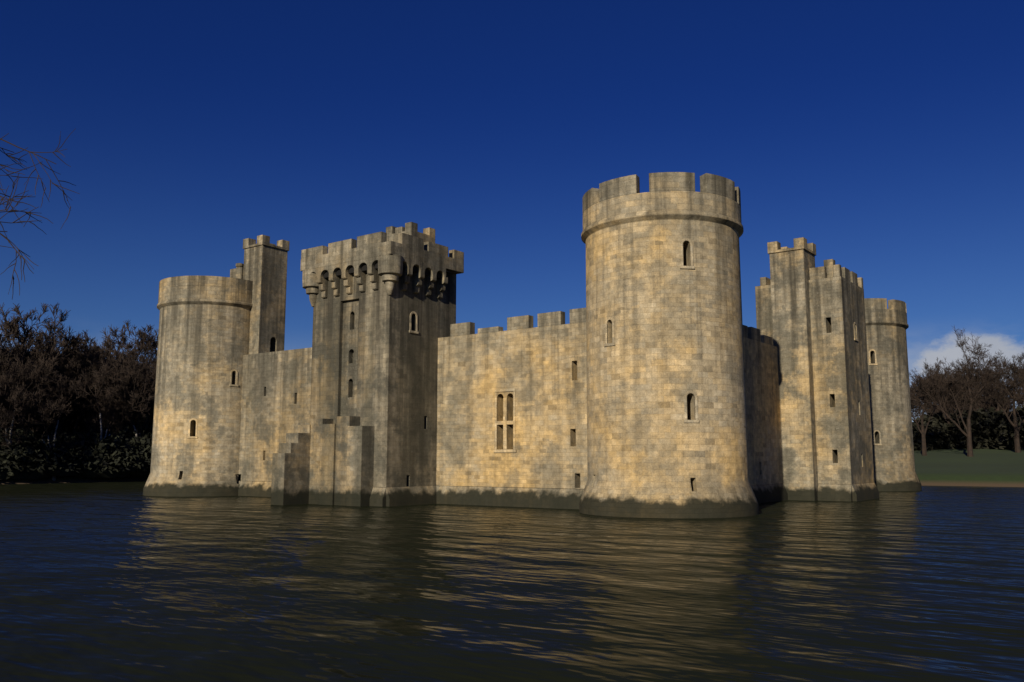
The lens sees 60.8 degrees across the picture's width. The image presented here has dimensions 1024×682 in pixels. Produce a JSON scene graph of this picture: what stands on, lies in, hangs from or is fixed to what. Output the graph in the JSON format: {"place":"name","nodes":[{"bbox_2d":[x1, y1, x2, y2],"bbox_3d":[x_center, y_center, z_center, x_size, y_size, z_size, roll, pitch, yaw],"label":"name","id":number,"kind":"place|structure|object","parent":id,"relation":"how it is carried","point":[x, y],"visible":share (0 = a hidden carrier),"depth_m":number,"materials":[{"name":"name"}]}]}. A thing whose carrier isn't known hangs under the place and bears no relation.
{"place":"outdoors","nodes":[
{"label":"outdoors","id":0,"kind":"place"},
{"bbox_2d":[0,481,1023,681],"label":"moat water","id":1,"kind":"structure","parent":0,"point":[115,582],"depth_m":20.63,"materials":[{"name":"black liquid"}]},
{"bbox_2d":[271,425,310,504],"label":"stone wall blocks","id":2,"kind":"object","parent":1,"relation":"in","point":[290,471],"visible":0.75,"depth_m":60.08,"materials":[{"name":"stone"}]},
{"bbox_2d":[309,419,332,503],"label":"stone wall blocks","id":3,"kind":"object","parent":1,"relation":"in","point":[314,461],"visible":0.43,"depth_m":60.87,"materials":[{"name":"stone"}]},
{"bbox_2d":[318,424,335,504],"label":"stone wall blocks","id":4,"kind":"object","parent":1,"relation":"in","point":[327,463],"visible":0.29,"depth_m":59.84,"materials":[{"name":"stone"}]},
{"bbox_2d":[334,416,359,505],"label":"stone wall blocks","id":5,"kind":"object","parent":1,"relation":"in","point":[343,423],"visible":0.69,"depth_m":59.31,"materials":[{"name":"stone"}]},
{"bbox_2d":[346,426,374,506],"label":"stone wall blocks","id":6,"kind":"object","parent":1,"relation":"in","point":[360,466],"visible":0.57,"depth_m":58.29,"materials":[{"name":"stone"}]},
{"bbox_2d":[0,449,1023,486],"bbox_3d":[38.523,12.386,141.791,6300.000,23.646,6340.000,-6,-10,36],"label":"ground","id":7,"kind":"structure","parent":0,"point":[981,467],"depth_m":114.47,"materials":[{"name":"green plant"}]},
{"bbox_2d":[0,356,24,387],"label":"tree","id":8,"kind":"object","parent":7,"relation":"on","point":[8,368],"visible":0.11,"depth_m":120.55,"materials":[{"name":"brown plant"}]},
{"bbox_2d":[0,368,25,409],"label":"tree","id":9,"kind":"object","parent":7,"relation":"on","point":[9,372],"visible":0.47,"depth_m":112.22,"materials":[{"name":"brown plant"}]},
{"bbox_2d":[0,169,51,298],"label":"branch","id":10,"kind":"object","parent":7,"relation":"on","point":[6,209],"visible":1,"depth_m":6.78,"materials":[{"name":"brown plant"}]},
{"bbox_2d":[0,353,53,448],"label":"tree","id":11,"kind":"object","parent":7,"relation":"on","point":[16,392],"visible":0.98,"depth_m":109.50,"materials":[{"name":"brown plant"}]},
{"bbox_2d":[0,343,64,432],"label":"tree","id":12,"kind":"object","parent":7,"relation":"on","point":[28,372],"visible":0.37,"depth_m":115.58,"materials":[{"name":"brown plant"}]},
{"bbox_2d":[1,369,70,435],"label":"tree","id":13,"kind":"object","parent":7,"relation":"on","point":[16,416],"visible":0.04,"depth_m":128.08,"materials":[{"name":"brown plant"}]},
{"bbox_2d":[0,128,78,227],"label":"branch","id":14,"kind":"object","parent":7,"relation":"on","point":[19,159],"visible":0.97,"depth_m":7.22,"materials":[{"name":"brown plant"}]},
{"bbox_2d":[1,335,78,429],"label":"tree","id":15,"kind":"object","parent":7,"relation":"on","point":[44,350],"visible":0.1,"depth_m":128.10,"materials":[{"name":"brown plant"}]},
{"bbox_2d":[8,348,73,430],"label":"tree","id":16,"kind":"object","parent":7,"relation":"on","point":[48,367],"visible":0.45,"depth_m":121.22,"materials":[{"name":"brown plant"}]},
{"bbox_2d":[0,302,87,434],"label":"tree","id":17,"kind":"object","parent":7,"relation":"on","point":[13,332],"visible":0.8,"depth_m":121.46,"materials":[{"name":"brown plant"}]},
{"bbox_2d":[3,336,85,417],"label":"tree","id":18,"kind":"object","parent":7,"relation":"on","point":[52,356],"visible":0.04,"depth_m":134.39,"materials":[{"name":"brown plant"}]},
{"bbox_2d":[0,371,90,480],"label":"tree","id":19,"kind":"object","parent":7,"relation":"on","point":[49,407],"visible":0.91,"depth_m":111.57,"materials":[{"name":"brown plant"}]},
{"bbox_2d":[19,338,77,425],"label":"tree","id":20,"kind":"object","parent":7,"relation":"on","point":[56,353],"visible":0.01,"depth_m":135.54,"materials":[{"name":"brown plant"}]},
{"bbox_2d":[12,372,92,435],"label":"tree","id":21,"kind":"object","parent":7,"relation":"on","point":[66,427],"visible":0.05,"depth_m":127.94,"materials":[{"name":"brown plant"}]},
{"bbox_2d":[28,329,108,434],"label":"tree","id":22,"kind":"object","parent":7,"relation":"on","point":[87,338],"visible":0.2,"depth_m":129.68,"materials":[{"name":"brown plant"}]},
{"bbox_2d":[24,345,115,439],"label":"tree","id":23,"kind":"object","parent":7,"relation":"on","point":[92,365],"visible":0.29,"depth_m":125.84,"materials":[{"name":"brown plant"}]},
{"bbox_2d":[0,411,153,479],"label":"understorey","id":24,"kind":"object","parent":7,"relation":"on","point":[84,454],"visible":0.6,"depth_m":116.61,"materials":[{"name":"green plant"}]},
{"bbox_2d":[38,339,146,433],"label":"tree","id":25,"kind":"object","parent":7,"relation":"on","point":[98,352],"visible":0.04,"depth_m":131.90,"materials":[{"name":"brown plant"}]},
{"bbox_2d":[63,366,134,435],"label":"tree","id":26,"kind":"object","parent":7,"relation":"on","point":[89,410],"visible":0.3,"depth_m":126.26,"materials":[{"name":"brown plant"}]},
{"bbox_2d":[75,393,126,424],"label":"tree","id":27,"kind":"object","parent":7,"relation":"on","point":[101,411],"visible":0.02,"depth_m":134.01,"materials":[{"name":"brown plant"}]},
{"bbox_2d":[63,344,142,428],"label":"tree","id":28,"kind":"object","parent":7,"relation":"on","point":[115,353],"visible":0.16,"depth_m":131.80,"materials":[{"name":"brown plant"}]},
{"bbox_2d":[73,365,143,443],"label":"tree","id":29,"kind":"object","parent":7,"relation":"on","point":[106,406],"visible":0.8,"depth_m":122.08,"materials":[{"name":"brown plant"}]},
{"bbox_2d":[84,389,154,440],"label":"tree","id":30,"kind":"object","parent":7,"relation":"on","point":[97,422],"visible":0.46,"depth_m":124.24,"materials":[{"name":"brown plant"}]},
{"bbox_2d":[88,351,155,433],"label":"tree","id":31,"kind":"object","parent":7,"relation":"on","point":[138,372],"visible":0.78,"depth_m":123.69,"materials":[{"name":"brown plant"}]},
{"bbox_2d":[92,319,158,388],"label":"tree","id":32,"kind":"object","parent":7,"relation":"on","point":[151,343],"visible":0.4,"depth_m":140.17,"materials":[{"name":"brown plant"}]},
{"bbox_2d":[109,360,156,428],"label":"tree","id":33,"kind":"object","parent":7,"relation":"on","point":[137,380],"visible":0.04,"depth_m":132.06,"materials":[{"name":"brown plant"}]},
{"bbox_2d":[118,354,153,417],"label":"tree","id":34,"kind":"object","parent":7,"relation":"on","point":[125,365],"visible":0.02,"depth_m":135.01,"materials":[{"name":"brown plant"}]},
{"bbox_2d":[126,349,156,418],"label":"tree","id":35,"kind":"object","parent":7,"relation":"on","point":[148,386],"visible":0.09,"depth_m":137.73,"materials":[{"name":"brown plant"}]},
{"bbox_2d":[134,383,153,420],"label":"tree","id":36,"kind":"object","parent":7,"relation":"on","point":[144,411],"visible":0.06,"depth_m":137.93,"materials":[{"name":"brown plant"}]},
{"bbox_2d":[141,415,153,431],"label":"tree","id":37,"kind":"object","parent":7,"relation":"on","point":[147,423],"visible":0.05,"depth_m":130.19,"materials":[{"name":"brown plant"}]},
{"bbox_2d":[140,365,155,383],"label":"tree","id":38,"kind":"object","parent":7,"relation":"on","point":[149,374],"visible":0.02,"depth_m":132.04,"materials":[{"name":"brown plant"}]},
{"bbox_2d":[143,286,252,496],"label":"round tower","id":39,"kind":"structure","parent":7,"relation":"on","point":[203,340],"depth_m":74.98,"materials":[{"name":"stone"}]},
{"bbox_2d":[243,245,287,353],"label":"turret","id":40,"kind":"object","parent":7,"relation":"on","point":[265,270],"visible":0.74,"depth_m":78.05,"materials":[{"name":"stone"}]},
{"bbox_2d":[238,347,311,481],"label":"wall","id":41,"kind":"structure","parent":7,"relation":"on","point":[276,397],"depth_m":73.67,"materials":[{"name":"stone"}]},
{"bbox_2d":[310,272,455,486],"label":"gate tower","id":42,"kind":"structure","parent":7,"relation":"on","point":[374,362],"depth_m":61.07,"materials":[{"name":"stone"}]},
{"bbox_2d":[436,322,587,488],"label":"wall","id":43,"kind":"structure","parent":7,"relation":"on","point":[542,371],"depth_m":58.50,"materials":[{"name":"stone"}]},
{"bbox_2d":[187,238,881,452],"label":"window surrounds","id":44,"kind":"object","parent":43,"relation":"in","point":[504,422],"visible":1,"depth_m":58.65,"materials":[{"name":"stone"}]},
{"bbox_2d":[579,191,758,517],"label":"round tower","id":45,"kind":"structure","parent":7,"relation":"on","point":[678,333],"depth_m":48.44,"materials":[{"name":"stone"}]},
{"bbox_2d":[743,337,782,484],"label":"wall","id":46,"kind":"structure","parent":7,"relation":"on","point":[763,420],"depth_m":64.63,"materials":[{"name":"stone"}]},
{"bbox_2d":[769,249,817,500],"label":"tower","id":47,"kind":"structure","parent":7,"relation":"on","point":[790,303],"depth_m":67.32,"materials":[{"name":"stone"}]},
{"bbox_2d":[755,280,873,483],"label":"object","id":48,"kind":"object","parent":7,"relation":"on","point":[842,406],"visible":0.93,"depth_m":67.05,"materials":[{"name":"stone"}]},
{"bbox_2d":[865,309,921,490],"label":"round tower","id":49,"kind":"structure","parent":7,"relation":"on","point":[891,422],"depth_m":86.61,"materials":[{"name":"stone"}]},
{"bbox_2d":[910,369,935,419],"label":"tree","id":50,"kind":"object","parent":7,"relation":"on","point":[919,400],"visible":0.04,"depth_m":225.43,"materials":[{"name":"brown plant"}]},
{"bbox_2d":[909,368,953,455],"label":"tree","id":51,"kind":"object","parent":7,"relation":"on","point":[922,431],"visible":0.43,"depth_m":143.88,"materials":[{"name":"brown plant"}]},
{"bbox_2d":[912,389,953,419],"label":"tree","id":52,"kind":"object","parent":7,"relation":"on","point":[919,414],"visible":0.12,"depth_m":201.83,"materials":[{"name":"brown plant"}]},
{"bbox_2d":[923,367,968,413],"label":"tree","id":53,"kind":"object","parent":7,"relation":"on","point":[944,401],"visible":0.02,"depth_m":202.51,"materials":[{"name":"brown plant"}]},
{"bbox_2d":[927,366,981,415],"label":"tree","id":54,"kind":"object","parent":7,"relation":"on","point":[938,409],"visible":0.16,"depth_m":190.96,"materials":[{"name":"brown plant"}]},
{"bbox_2d":[916,361,994,429],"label":"tree","id":55,"kind":"object","parent":7,"relation":"on","point":[926,367],"visible":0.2,"depth_m":165.01,"materials":[{"name":"brown plant"}]},
{"bbox_2d":[910,326,1014,456],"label":"tree","id":56,"kind":"object","parent":7,"relation":"on","point":[966,397],"visible":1,"depth_m":139.00,"materials":[{"name":"brown plant"}]},
{"bbox_2d":[912,405,1023,450],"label":"understorey","id":57,"kind":"object","parent":7,"relation":"on","point":[991,428],"visible":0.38,"depth_m":160.30,"materials":[{"name":"green plant"}]},
{"bbox_2d":[954,388,996,412],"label":"tree","id":58,"kind":"object","parent":7,"relation":"on","point":[968,405],"visible":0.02,"depth_m":197.13,"materials":[{"name":"brown plant"}]},
{"bbox_2d":[951,362,1004,410],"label":"tree","id":59,"kind":"object","parent":7,"relation":"on","point":[979,396],"visible":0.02,"depth_m":192.11,"materials":[{"name":"brown plant"}]},
{"bbox_2d":[952,377,1010,413],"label":"tree","id":60,"kind":"object","parent":7,"relation":"on","point":[995,404],"visible":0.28,"depth_m":184.03,"materials":[{"name":"brown plant"}]},
{"bbox_2d":[946,344,1023,452],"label":"tree","id":61,"kind":"object","parent":7,"relation":"on","point":[1014,374],"visible":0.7,"depth_m":143.61,"materials":[{"name":"brown plant"}]},
{"bbox_2d":[947,352,1023,413],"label":"tree","id":62,"kind":"object","parent":7,"relation":"on","point":[1004,378],"visible":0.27,"depth_m":165.66,"materials":[{"name":"brown plant"}]},
{"bbox_2d":[999,390,1023,411],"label":"tree","id":63,"kind":"object","parent":7,"relation":"on","point":[1018,398],"visible":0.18,"depth_m":182.27,"materials":[{"name":"brown plant"}]},
{"bbox_2d":[1015,368,1023,399],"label":"tree","id":64,"kind":"object","parent":7,"relation":"on","point":[1022,379],"visible":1,"depth_m":131.70,"materials":[{"name":"brown plant"}]},
{"bbox_2d":[0,0,1023,421],"label":"sky","id":65,"kind":"structure","parent":0,"point":[886,136],"materials":[{"name":"blue"}]},
{"bbox_2d":[159,172,906,508],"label":"castle trim","id":66,"kind":"structure","parent":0,"point":[393,248],"depth_m":61.38,"materials":[{"name":"stone"}]},
{"bbox_2d":[316,262,440,278],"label":"dark openings","id":67,"kind":"object","parent":66,"relation":"on","point":[363,269],"visible":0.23,"depth_m":61.72,"materials":[{"name":"black"}]}
]}

